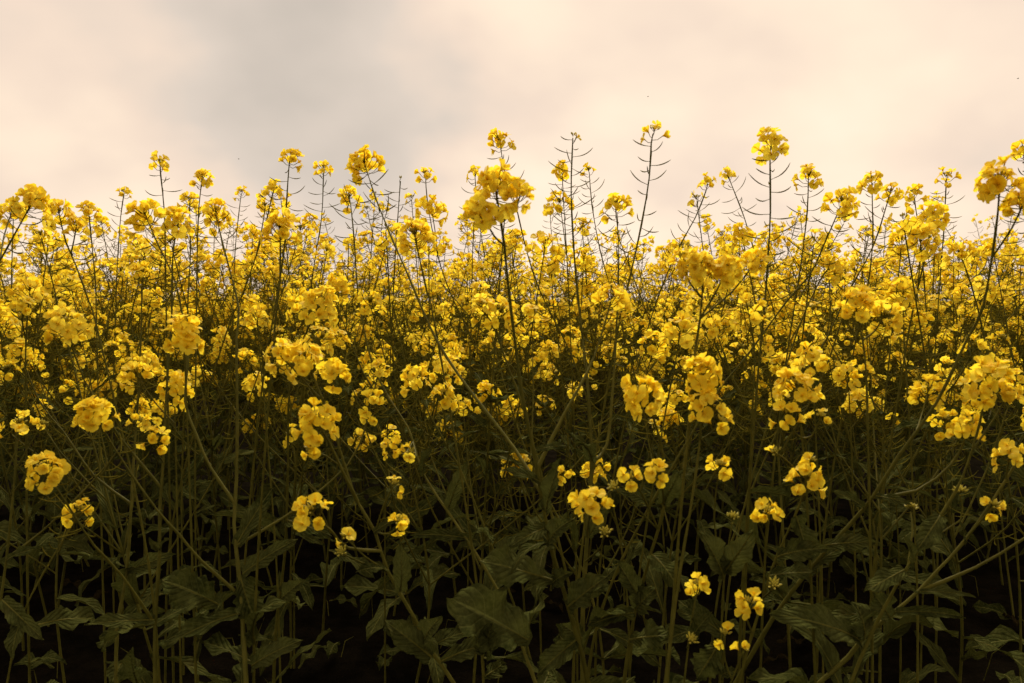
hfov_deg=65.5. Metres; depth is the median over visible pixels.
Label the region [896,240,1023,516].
rapeseed plant
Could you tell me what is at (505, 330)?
rapeseed plant
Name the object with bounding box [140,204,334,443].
rapeseed plant
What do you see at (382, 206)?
rapeseed plant
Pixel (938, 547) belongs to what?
rapeseed plant
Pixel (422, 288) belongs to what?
rapeseed plant
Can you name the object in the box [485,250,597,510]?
rapeseed plant
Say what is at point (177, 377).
rapeseed plant
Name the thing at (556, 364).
rapeseed plant
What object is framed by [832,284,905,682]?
rapeseed plant
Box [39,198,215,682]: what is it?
rapeseed plant
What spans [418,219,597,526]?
rapeseed plant
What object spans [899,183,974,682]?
rapeseed plant
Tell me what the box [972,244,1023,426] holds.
rapeseed plant
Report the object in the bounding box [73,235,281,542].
rapeseed plant
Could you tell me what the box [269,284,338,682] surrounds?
rapeseed plant
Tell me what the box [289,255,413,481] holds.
rapeseed plant
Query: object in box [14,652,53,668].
fallen leaf
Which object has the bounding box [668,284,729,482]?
rapeseed plant
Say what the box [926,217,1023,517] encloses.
rapeseed plant
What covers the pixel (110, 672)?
fallen leaf
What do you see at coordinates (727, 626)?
rapeseed plant
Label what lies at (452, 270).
rapeseed plant
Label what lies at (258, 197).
rapeseed plant
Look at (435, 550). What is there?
rapeseed plant
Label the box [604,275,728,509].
rapeseed plant
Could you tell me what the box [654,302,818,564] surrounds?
rapeseed plant
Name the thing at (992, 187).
rapeseed plant
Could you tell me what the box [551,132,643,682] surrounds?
rapeseed plant
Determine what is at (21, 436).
rapeseed plant
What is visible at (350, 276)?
rapeseed plant
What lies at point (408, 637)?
rapeseed plant
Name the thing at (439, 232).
rapeseed plant
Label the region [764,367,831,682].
rapeseed plant
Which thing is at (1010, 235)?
rapeseed plant
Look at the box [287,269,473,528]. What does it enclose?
rapeseed plant
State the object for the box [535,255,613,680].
rapeseed plant
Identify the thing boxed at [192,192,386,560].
rapeseed plant
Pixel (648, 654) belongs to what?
rapeseed plant
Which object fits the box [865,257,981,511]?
rapeseed plant
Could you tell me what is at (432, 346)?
rapeseed plant
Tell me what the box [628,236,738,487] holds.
rapeseed plant
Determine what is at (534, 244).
rapeseed crop
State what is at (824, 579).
fallen leaf
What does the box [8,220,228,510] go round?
rapeseed plant
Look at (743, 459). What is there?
rapeseed plant
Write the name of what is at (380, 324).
rapeseed plant
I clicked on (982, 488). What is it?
rapeseed plant
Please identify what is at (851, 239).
rapeseed plant
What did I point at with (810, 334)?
rapeseed plant
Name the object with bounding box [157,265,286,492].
rapeseed plant
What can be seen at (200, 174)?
rapeseed plant
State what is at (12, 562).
rapeseed plant
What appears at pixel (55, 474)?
rapeseed plant
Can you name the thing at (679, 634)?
rapeseed plant
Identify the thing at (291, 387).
rapeseed plant
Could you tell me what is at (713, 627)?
rapeseed plant
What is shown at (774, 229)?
rapeseed plant
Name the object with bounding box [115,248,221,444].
rapeseed plant
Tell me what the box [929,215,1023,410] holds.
rapeseed plant
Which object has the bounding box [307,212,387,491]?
rapeseed plant
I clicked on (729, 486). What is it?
rapeseed plant
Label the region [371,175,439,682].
rapeseed plant
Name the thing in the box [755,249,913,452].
rapeseed plant
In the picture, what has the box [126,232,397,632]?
rapeseed plant
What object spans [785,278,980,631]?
rapeseed plant
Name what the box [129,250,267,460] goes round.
rapeseed plant
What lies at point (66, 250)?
rapeseed plant
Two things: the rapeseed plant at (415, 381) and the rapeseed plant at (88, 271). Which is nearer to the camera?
the rapeseed plant at (415, 381)
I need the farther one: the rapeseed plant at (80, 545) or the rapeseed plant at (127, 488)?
the rapeseed plant at (127, 488)
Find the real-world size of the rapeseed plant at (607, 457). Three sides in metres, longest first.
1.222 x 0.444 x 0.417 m
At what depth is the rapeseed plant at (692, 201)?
2.50 m
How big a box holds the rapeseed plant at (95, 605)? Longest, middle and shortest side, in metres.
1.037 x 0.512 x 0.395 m
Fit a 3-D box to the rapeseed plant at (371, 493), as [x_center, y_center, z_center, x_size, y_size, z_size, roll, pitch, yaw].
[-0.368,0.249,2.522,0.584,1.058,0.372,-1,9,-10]
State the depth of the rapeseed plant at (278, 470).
3.01 m
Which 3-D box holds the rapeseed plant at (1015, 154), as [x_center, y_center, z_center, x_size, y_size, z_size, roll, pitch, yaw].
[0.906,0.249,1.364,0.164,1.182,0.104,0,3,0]
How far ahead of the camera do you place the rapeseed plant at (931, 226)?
1.43 m
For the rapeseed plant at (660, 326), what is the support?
on the ground at (82, 653)
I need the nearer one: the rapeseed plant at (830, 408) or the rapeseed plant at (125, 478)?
the rapeseed plant at (125, 478)
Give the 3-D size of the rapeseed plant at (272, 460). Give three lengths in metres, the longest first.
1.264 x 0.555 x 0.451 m
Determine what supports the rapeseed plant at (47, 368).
on the ground at (82, 653)
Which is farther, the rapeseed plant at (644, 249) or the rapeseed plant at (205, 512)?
the rapeseed plant at (644, 249)
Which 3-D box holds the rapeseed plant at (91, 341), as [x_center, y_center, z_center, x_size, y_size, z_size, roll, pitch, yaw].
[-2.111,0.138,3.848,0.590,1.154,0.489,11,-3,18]
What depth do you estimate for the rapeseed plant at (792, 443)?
2.22 m
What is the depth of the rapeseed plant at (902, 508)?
2.59 m
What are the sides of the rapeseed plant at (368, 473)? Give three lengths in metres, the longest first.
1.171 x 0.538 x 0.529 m
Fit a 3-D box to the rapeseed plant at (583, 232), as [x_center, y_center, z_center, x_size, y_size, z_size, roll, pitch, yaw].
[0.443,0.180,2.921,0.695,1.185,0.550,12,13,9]
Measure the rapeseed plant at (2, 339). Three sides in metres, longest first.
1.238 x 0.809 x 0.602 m
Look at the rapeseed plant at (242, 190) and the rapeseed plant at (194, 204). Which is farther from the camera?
the rapeseed plant at (242, 190)
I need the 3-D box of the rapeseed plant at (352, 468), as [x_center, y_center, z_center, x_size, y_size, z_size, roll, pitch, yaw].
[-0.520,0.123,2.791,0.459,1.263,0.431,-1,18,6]
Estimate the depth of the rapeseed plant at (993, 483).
2.71 m
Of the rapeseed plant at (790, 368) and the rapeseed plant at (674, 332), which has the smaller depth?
the rapeseed plant at (674, 332)
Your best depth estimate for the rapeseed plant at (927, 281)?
3.27 m
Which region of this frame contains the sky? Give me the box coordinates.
[0,0,1023,300]
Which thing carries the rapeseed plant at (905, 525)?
on the ground at (82, 653)
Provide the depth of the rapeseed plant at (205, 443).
3.39 m
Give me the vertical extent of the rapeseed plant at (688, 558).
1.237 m
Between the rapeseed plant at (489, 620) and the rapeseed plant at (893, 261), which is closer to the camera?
the rapeseed plant at (489, 620)
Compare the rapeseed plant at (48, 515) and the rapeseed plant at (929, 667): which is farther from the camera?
the rapeseed plant at (48, 515)
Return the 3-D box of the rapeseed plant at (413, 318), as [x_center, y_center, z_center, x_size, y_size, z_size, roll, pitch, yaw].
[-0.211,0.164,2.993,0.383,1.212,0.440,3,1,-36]
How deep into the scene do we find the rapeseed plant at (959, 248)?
1.50 m
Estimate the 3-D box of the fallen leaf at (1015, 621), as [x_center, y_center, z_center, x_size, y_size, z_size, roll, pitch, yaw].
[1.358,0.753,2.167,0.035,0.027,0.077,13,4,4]
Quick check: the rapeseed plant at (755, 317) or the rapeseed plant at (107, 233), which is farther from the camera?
the rapeseed plant at (107, 233)
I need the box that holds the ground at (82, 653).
[0,301,1023,682]
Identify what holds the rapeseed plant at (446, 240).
on the ground at (82, 653)
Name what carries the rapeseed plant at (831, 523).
on the ground at (82, 653)
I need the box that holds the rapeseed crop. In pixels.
[0,214,1023,471]
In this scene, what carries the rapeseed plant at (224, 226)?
on the ground at (82, 653)
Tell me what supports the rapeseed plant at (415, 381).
on the ground at (82, 653)
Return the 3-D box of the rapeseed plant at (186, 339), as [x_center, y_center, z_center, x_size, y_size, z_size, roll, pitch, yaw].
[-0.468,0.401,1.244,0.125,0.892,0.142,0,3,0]
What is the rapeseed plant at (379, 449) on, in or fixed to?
on the ground at (82, 653)
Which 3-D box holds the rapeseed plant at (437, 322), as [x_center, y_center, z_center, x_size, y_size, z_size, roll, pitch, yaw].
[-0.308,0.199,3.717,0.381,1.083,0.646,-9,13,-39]
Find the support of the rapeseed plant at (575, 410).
on the ground at (82, 653)
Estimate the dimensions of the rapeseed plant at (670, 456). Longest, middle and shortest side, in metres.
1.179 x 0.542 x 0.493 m
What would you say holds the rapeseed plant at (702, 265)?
on the ground at (82, 653)
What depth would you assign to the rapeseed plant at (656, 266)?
2.83 m
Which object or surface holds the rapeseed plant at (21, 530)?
on the ground at (82, 653)
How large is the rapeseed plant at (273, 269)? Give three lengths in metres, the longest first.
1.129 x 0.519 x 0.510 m
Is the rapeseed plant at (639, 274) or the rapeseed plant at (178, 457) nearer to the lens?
the rapeseed plant at (178, 457)
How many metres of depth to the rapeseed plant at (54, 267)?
2.28 m
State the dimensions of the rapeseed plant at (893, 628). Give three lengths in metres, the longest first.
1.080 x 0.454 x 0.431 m
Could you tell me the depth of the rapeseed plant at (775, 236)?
3.62 m
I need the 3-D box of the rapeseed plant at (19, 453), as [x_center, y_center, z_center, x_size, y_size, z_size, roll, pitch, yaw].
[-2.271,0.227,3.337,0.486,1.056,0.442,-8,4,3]
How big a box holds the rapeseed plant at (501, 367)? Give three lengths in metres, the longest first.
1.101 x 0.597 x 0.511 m
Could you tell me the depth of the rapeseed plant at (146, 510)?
2.52 m
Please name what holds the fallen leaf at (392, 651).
on the ground at (82, 653)
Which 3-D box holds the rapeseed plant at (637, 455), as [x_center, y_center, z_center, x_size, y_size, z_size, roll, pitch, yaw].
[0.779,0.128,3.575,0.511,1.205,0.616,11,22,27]
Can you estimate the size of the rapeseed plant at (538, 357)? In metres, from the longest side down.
1.081 x 0.534 x 0.412 m
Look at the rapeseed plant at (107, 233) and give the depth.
3.65 m
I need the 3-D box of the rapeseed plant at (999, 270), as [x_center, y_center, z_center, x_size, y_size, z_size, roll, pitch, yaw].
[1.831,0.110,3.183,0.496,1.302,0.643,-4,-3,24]
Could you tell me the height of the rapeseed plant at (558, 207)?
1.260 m
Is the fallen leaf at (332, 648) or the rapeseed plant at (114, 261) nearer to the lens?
the fallen leaf at (332, 648)
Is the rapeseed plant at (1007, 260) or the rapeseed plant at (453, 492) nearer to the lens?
the rapeseed plant at (453, 492)
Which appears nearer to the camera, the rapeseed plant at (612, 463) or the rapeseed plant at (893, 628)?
the rapeseed plant at (893, 628)
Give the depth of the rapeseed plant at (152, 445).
3.07 m
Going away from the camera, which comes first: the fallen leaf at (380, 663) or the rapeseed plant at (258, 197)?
the fallen leaf at (380, 663)
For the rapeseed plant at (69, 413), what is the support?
on the ground at (82, 653)
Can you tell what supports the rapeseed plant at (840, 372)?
on the ground at (82, 653)
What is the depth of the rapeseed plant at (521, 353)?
3.72 m
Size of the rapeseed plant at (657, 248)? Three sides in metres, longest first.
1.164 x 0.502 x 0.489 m
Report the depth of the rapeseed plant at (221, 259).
2.90 m
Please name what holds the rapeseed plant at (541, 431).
on the ground at (82, 653)
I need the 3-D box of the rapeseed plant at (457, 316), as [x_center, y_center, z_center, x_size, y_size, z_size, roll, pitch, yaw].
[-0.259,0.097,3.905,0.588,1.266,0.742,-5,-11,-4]
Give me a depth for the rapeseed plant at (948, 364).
3.95 m
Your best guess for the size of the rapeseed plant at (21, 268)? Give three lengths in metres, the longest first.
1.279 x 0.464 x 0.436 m
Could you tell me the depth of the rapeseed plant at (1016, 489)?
3.60 m
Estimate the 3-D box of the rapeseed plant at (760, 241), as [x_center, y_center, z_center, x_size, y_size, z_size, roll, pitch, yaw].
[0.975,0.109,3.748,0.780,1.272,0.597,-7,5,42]
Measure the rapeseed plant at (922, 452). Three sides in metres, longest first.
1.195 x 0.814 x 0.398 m
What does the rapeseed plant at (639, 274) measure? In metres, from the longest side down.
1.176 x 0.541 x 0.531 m
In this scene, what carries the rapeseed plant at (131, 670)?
on the ground at (82, 653)
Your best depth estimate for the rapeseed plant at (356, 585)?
1.94 m
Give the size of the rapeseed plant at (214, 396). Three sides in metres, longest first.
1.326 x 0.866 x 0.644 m
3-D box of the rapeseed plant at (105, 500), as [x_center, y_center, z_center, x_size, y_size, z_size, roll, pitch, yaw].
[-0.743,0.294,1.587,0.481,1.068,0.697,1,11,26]
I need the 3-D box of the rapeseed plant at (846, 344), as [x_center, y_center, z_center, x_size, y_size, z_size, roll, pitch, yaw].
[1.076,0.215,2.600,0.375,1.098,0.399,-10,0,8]
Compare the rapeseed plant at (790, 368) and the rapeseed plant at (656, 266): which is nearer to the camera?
the rapeseed plant at (656, 266)
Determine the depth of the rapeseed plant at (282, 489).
3.23 m
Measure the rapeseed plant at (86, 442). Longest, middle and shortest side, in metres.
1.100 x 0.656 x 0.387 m
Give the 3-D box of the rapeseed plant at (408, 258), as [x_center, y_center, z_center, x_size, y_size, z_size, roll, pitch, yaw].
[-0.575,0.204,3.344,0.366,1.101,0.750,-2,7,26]
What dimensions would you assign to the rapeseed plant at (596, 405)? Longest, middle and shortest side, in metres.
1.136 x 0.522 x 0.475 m
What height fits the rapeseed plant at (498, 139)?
1.274 m
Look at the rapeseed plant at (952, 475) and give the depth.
1.47 m
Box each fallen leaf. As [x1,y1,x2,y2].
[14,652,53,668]
[59,578,85,589]
[106,660,122,682]
[297,645,326,668]
[324,640,339,658]
[329,594,356,607]
[376,644,408,658]
[376,655,391,670]
[544,599,563,611]
[590,664,621,676]
[720,599,730,610]
[762,653,787,665]
[776,634,805,643]
[812,573,831,581]
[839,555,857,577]
[901,668,914,682]
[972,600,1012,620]
[995,670,1014,682]
[1002,612,1018,626]
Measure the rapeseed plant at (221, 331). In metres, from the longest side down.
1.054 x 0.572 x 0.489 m
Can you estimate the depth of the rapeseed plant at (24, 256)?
3.61 m
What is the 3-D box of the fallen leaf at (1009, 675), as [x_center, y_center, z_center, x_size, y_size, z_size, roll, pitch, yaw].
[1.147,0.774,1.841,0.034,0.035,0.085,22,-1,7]
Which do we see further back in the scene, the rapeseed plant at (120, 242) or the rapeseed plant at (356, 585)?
the rapeseed plant at (120, 242)
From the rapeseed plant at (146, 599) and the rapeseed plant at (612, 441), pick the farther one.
the rapeseed plant at (612, 441)
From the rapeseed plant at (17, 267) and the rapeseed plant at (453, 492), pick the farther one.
the rapeseed plant at (17, 267)
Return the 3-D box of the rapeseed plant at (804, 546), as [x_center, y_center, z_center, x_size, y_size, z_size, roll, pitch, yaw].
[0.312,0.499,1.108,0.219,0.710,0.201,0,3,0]
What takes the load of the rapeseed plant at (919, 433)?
on the ground at (82, 653)
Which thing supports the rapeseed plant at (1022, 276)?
on the ground at (82, 653)
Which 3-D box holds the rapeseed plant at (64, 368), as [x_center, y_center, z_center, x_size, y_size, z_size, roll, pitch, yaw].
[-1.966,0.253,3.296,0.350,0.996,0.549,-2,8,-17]
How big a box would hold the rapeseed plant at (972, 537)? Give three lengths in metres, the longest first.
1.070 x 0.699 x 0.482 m
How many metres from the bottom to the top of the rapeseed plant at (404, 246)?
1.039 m
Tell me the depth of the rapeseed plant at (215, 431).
2.73 m
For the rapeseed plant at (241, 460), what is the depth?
3.16 m
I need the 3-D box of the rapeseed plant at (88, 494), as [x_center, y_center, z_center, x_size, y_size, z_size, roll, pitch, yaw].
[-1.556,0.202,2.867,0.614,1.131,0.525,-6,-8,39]
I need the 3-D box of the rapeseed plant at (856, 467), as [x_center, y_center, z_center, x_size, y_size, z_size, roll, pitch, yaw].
[0.786,0.260,1.923,0.604,1.094,0.464,5,-3,-25]
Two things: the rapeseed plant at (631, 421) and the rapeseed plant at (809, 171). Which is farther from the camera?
the rapeseed plant at (631, 421)
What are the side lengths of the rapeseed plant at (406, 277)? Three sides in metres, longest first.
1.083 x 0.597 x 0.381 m
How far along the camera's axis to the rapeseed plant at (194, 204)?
1.85 m
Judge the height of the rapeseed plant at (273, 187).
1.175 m
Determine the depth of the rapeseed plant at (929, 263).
3.76 m
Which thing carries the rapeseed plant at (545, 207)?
on the ground at (82, 653)
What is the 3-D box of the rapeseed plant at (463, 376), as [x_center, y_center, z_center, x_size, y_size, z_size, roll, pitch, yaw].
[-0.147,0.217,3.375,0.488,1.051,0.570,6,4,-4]
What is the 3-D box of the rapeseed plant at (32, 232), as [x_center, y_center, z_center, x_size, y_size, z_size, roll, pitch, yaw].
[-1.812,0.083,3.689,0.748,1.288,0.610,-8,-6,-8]
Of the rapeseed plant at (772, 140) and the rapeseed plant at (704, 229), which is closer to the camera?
the rapeseed plant at (772, 140)
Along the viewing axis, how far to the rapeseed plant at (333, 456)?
3.71 m
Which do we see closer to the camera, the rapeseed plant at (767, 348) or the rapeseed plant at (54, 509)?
the rapeseed plant at (54, 509)
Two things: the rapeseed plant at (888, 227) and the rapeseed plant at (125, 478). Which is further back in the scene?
the rapeseed plant at (888, 227)
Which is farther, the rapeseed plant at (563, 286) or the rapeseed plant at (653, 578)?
the rapeseed plant at (563, 286)
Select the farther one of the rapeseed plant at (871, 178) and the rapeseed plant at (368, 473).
the rapeseed plant at (368, 473)
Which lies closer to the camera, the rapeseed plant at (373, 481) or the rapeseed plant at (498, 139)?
the rapeseed plant at (498, 139)
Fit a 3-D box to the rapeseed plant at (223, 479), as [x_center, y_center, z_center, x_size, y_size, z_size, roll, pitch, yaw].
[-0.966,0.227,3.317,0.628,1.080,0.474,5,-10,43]
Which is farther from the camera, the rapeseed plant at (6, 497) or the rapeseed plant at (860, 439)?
the rapeseed plant at (860, 439)
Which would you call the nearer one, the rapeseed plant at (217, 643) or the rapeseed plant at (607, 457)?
the rapeseed plant at (217, 643)
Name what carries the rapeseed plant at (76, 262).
on the ground at (82, 653)
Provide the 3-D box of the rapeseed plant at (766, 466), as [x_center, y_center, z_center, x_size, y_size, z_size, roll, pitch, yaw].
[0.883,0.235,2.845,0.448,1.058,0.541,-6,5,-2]
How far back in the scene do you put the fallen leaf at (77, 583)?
2.41 m
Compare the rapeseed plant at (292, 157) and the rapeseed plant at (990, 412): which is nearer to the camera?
the rapeseed plant at (292, 157)
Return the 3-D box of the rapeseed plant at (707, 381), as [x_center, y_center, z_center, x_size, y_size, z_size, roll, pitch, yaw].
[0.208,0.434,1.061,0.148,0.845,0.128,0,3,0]
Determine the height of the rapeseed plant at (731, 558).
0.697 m
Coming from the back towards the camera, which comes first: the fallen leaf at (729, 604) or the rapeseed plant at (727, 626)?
the fallen leaf at (729, 604)
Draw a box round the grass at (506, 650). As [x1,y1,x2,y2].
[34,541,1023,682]
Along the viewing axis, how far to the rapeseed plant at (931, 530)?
1.04 m
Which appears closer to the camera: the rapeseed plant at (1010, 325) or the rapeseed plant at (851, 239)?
the rapeseed plant at (1010, 325)
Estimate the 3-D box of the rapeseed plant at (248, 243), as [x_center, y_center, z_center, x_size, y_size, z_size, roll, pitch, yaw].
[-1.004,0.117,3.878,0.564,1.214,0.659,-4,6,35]
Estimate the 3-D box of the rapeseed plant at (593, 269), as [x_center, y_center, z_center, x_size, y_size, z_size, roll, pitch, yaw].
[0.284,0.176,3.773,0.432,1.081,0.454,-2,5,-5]
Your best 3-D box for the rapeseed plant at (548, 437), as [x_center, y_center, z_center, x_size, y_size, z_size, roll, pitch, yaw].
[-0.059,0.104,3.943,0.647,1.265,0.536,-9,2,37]
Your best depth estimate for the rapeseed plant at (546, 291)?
2.15 m
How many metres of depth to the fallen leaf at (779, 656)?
1.90 m
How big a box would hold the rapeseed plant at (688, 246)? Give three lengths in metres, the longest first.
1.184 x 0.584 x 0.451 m
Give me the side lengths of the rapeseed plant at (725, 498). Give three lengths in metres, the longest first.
1.154 x 0.570 x 0.439 m
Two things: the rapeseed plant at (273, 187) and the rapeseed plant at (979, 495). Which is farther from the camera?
the rapeseed plant at (979, 495)
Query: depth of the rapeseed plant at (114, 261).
2.99 m
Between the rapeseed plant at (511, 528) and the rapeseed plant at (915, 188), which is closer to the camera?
the rapeseed plant at (915, 188)
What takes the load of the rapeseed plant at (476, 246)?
on the ground at (82, 653)
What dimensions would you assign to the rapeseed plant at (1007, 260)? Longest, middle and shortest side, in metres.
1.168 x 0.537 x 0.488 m
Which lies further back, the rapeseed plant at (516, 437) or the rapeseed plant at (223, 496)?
the rapeseed plant at (516, 437)
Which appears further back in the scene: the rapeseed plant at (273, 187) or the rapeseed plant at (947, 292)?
the rapeseed plant at (947, 292)
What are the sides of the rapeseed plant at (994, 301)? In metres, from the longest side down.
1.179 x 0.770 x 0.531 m
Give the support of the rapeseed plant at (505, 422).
on the ground at (82, 653)
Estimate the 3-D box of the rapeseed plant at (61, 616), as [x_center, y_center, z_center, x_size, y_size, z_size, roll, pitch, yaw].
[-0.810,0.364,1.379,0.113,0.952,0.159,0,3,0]
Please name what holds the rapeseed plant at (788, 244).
on the ground at (82, 653)
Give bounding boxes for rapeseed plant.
[0,183,52,260]
[0,197,174,569]
[0,217,315,682]
[0,220,54,505]
[0,229,139,507]
[0,230,174,586]
[0,234,66,438]
[0,234,70,461]
[0,238,33,352]
[0,238,93,495]
[0,241,88,626]
[0,243,163,613]
[0,244,72,529]
[0,246,79,471]
[0,248,111,460]
[0,253,82,490]
[0,257,128,534]
[0,258,187,605]
[0,263,133,682]
[0,278,24,511]
[0,294,80,491]
[0,297,74,515]
[0,318,80,650]
[0,322,89,566]
[0,337,124,596]
[0,410,151,639]
[1,235,129,545]
[2,253,49,449]
[3,273,114,492]
[3,276,95,682]
[4,237,154,550]
[4,261,174,682]
[4,497,93,682]
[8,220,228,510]
[23,222,199,473]
[24,205,198,682]
[29,242,142,496]
[32,242,133,506]
[34,253,130,456]
[38,250,193,550]
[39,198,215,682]
[51,259,241,576]
[54,250,202,528]
[61,266,131,450]
[66,250,215,588]
[71,197,390,682]
[71,271,218,487]
[72,232,168,462]
[73,216,204,523]
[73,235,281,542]
[75,200,135,682]
[75,222,278,525]
[84,258,210,523]
[86,264,305,585]
[92,212,270,483]
[101,186,151,612]
[113,224,264,504]
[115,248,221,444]
[116,360,194,682]
[120,251,295,531]
[122,150,184,682]
[122,222,245,465]
[122,231,275,564]
[123,248,282,472]
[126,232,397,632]
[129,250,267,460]
[131,234,310,489]
[133,254,308,536]
[138,191,204,674]
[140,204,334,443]
[149,168,220,681]
[150,231,306,609]
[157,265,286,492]
[159,179,285,682]
[162,313,233,682]
[166,224,374,577]
[171,240,325,509]
[174,205,321,499]
[179,213,350,544]
[181,241,362,675]
[183,241,337,542]
[188,248,299,529]
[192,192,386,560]
[192,207,299,682]
[198,248,392,556]
[201,241,307,482]
[211,254,348,558]
[218,283,381,502]
[224,148,307,682]
[224,185,255,590]
[237,190,386,514]
[238,303,305,682]
[243,242,345,478]
[259,253,337,482]
[260,160,337,668]
[262,337,497,682]
[265,275,358,440]
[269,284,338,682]
[272,234,395,589]
[274,233,407,524]
[275,256,445,469]
[277,232,459,640]
[283,230,453,525]
[285,250,369,486]
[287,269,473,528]
[288,190,503,523]
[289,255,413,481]
[295,201,413,513]
[298,253,485,587]
[298,267,415,486]
[299,249,555,615]
[300,188,421,554]
[301,229,399,494]
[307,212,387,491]
[323,219,708,682]
[331,184,556,682]
[341,230,475,498]
[344,144,634,682]
[347,220,469,519]
[349,247,470,484]
[353,228,468,469]
[354,228,528,595]
[357,204,564,682]
[359,203,466,545]
[370,249,527,553]
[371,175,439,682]
[382,266,479,472]
[395,218,548,682]
[398,218,507,462]
[400,363,541,657]
[402,230,507,527]
[407,229,510,543]
[414,167,547,654]
[415,239,517,520]
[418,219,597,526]
[422,236,543,565]
[425,274,527,510]
[434,260,549,488]
[435,274,692,623]
[441,165,501,637]
[442,260,580,582]
[445,244,574,492]
[447,233,562,451]
[447,245,571,483]
[448,214,631,511]
[450,253,584,477]
[456,249,603,526]
[470,281,679,674]
[471,293,633,655]
[473,239,597,611]
[473,258,575,520]
[474,240,615,488]
[477,245,588,469]
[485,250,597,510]
[487,127,642,670]
[488,237,669,560]
[499,251,586,486]
[504,197,614,550]
[516,260,655,538]
[522,247,690,590]
[526,264,626,480]
[530,247,656,511]
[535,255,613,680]
[536,241,667,601]
[539,240,697,514]
[542,219,689,485]
[542,233,629,487]
[544,160,592,580]
[549,120,670,682]
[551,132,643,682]
[551,217,748,534]
[555,267,699,542]
[558,238,732,520]
[573,278,646,462]
[577,162,701,659]
[583,234,802,584]
[587,186,860,676]
[587,374,698,682]
[590,245,715,520]
[594,172,719,676]
[601,216,853,595]
[603,213,810,540]
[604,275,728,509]
[609,227,779,578]
[610,229,660,474]
[615,244,780,550]
[616,272,816,682]
[618,239,727,501]
[620,242,750,468]
[625,246,713,440]
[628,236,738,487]
[628,247,840,516]
[628,291,696,514]
[628,310,697,682]
[644,254,781,535]
[645,224,772,487]
[653,352,734,682]
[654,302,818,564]
[657,262,893,597]
[660,220,814,501]
[661,182,904,682]
[667,245,771,682]
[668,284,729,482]
[671,222,872,682]
[672,272,763,533]
[674,190,787,538]
[678,251,844,682]
[680,231,830,493]
[683,572,711,682]
[690,454,754,682]
[703,126,797,674]
[705,269,860,537]
[706,255,812,545]
[713,208,859,501]
[713,223,955,531]
[713,263,782,437]
[714,621,749,682]
[716,232,779,511]
[719,165,841,610]
[719,239,996,674]
[722,206,873,501]
[729,292,769,682]
[731,228,1023,619]
[733,155,1023,682]
[733,248,860,485]
[734,452,830,682]
[742,244,887,489]
[746,355,1023,682]
[747,163,823,667]
[749,230,942,561]
[750,245,835,455]
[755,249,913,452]
[759,252,897,525]
[761,229,834,499]
[762,268,904,545]
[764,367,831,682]
[765,270,974,591]
[768,221,900,515]
[769,407,1023,682]
[770,219,916,453]
[773,231,887,571]
[774,289,915,513]
[775,232,1012,682]
[779,219,958,536]
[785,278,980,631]
[788,170,890,673]
[790,341,829,676]
[795,225,891,506]
[795,238,1021,504]
[798,235,953,491]
[803,254,957,498]
[804,241,932,507]
[816,233,1023,535]
[820,246,925,523]
[832,245,1023,566]
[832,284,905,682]
[832,362,863,682]
[838,200,949,682]
[838,276,1022,569]
[844,195,1007,451]
[849,190,1015,475]
[850,206,1023,682]
[852,242,960,495]
[858,220,1023,606]
[864,273,1023,547]
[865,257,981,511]
[868,250,1003,486]
[869,286,938,490]
[874,412,966,682]
[883,277,951,682]
[884,254,981,479]
[891,231,1023,584]
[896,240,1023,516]
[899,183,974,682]
[905,210,1023,529]
[906,256,992,508]
[915,166,962,670]
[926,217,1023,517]
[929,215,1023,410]
[936,286,1023,615]
[940,236,1023,682]
[943,215,1023,482]
[945,239,1023,439]
[952,240,1023,651]
[952,251,1022,446]
[958,242,1023,493]
[960,255,1023,411]
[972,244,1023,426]
[976,250,1023,563]
[991,139,1023,485]
[1004,320,1023,518]
[1008,300,1023,500]
[1013,268,1023,374]
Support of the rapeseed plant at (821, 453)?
on the ground at (82, 653)
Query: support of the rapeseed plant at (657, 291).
on the ground at (82, 653)
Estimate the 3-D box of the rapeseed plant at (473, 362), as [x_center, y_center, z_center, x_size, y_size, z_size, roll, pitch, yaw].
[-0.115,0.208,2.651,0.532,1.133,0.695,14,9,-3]
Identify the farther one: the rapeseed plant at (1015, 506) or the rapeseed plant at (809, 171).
the rapeseed plant at (1015, 506)
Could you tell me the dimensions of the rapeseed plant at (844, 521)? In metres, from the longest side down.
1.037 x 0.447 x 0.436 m
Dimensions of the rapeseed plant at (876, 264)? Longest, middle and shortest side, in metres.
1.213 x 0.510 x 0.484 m
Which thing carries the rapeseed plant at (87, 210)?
on the ground at (82, 653)
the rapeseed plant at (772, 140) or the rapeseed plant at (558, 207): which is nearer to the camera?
the rapeseed plant at (772, 140)
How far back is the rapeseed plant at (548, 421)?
2.22 m
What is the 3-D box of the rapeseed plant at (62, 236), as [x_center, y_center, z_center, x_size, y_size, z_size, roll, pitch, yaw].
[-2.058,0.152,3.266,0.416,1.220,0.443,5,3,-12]
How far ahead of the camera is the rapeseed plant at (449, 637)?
1.62 m
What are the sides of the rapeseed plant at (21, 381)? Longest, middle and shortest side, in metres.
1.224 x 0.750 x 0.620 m
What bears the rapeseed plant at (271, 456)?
on the ground at (82, 653)
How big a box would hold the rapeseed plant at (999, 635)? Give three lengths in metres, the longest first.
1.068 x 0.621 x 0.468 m
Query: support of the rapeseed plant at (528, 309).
on the ground at (82, 653)
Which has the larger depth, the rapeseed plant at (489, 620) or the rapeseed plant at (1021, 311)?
the rapeseed plant at (1021, 311)
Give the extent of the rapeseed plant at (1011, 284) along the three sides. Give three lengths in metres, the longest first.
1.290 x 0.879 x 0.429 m

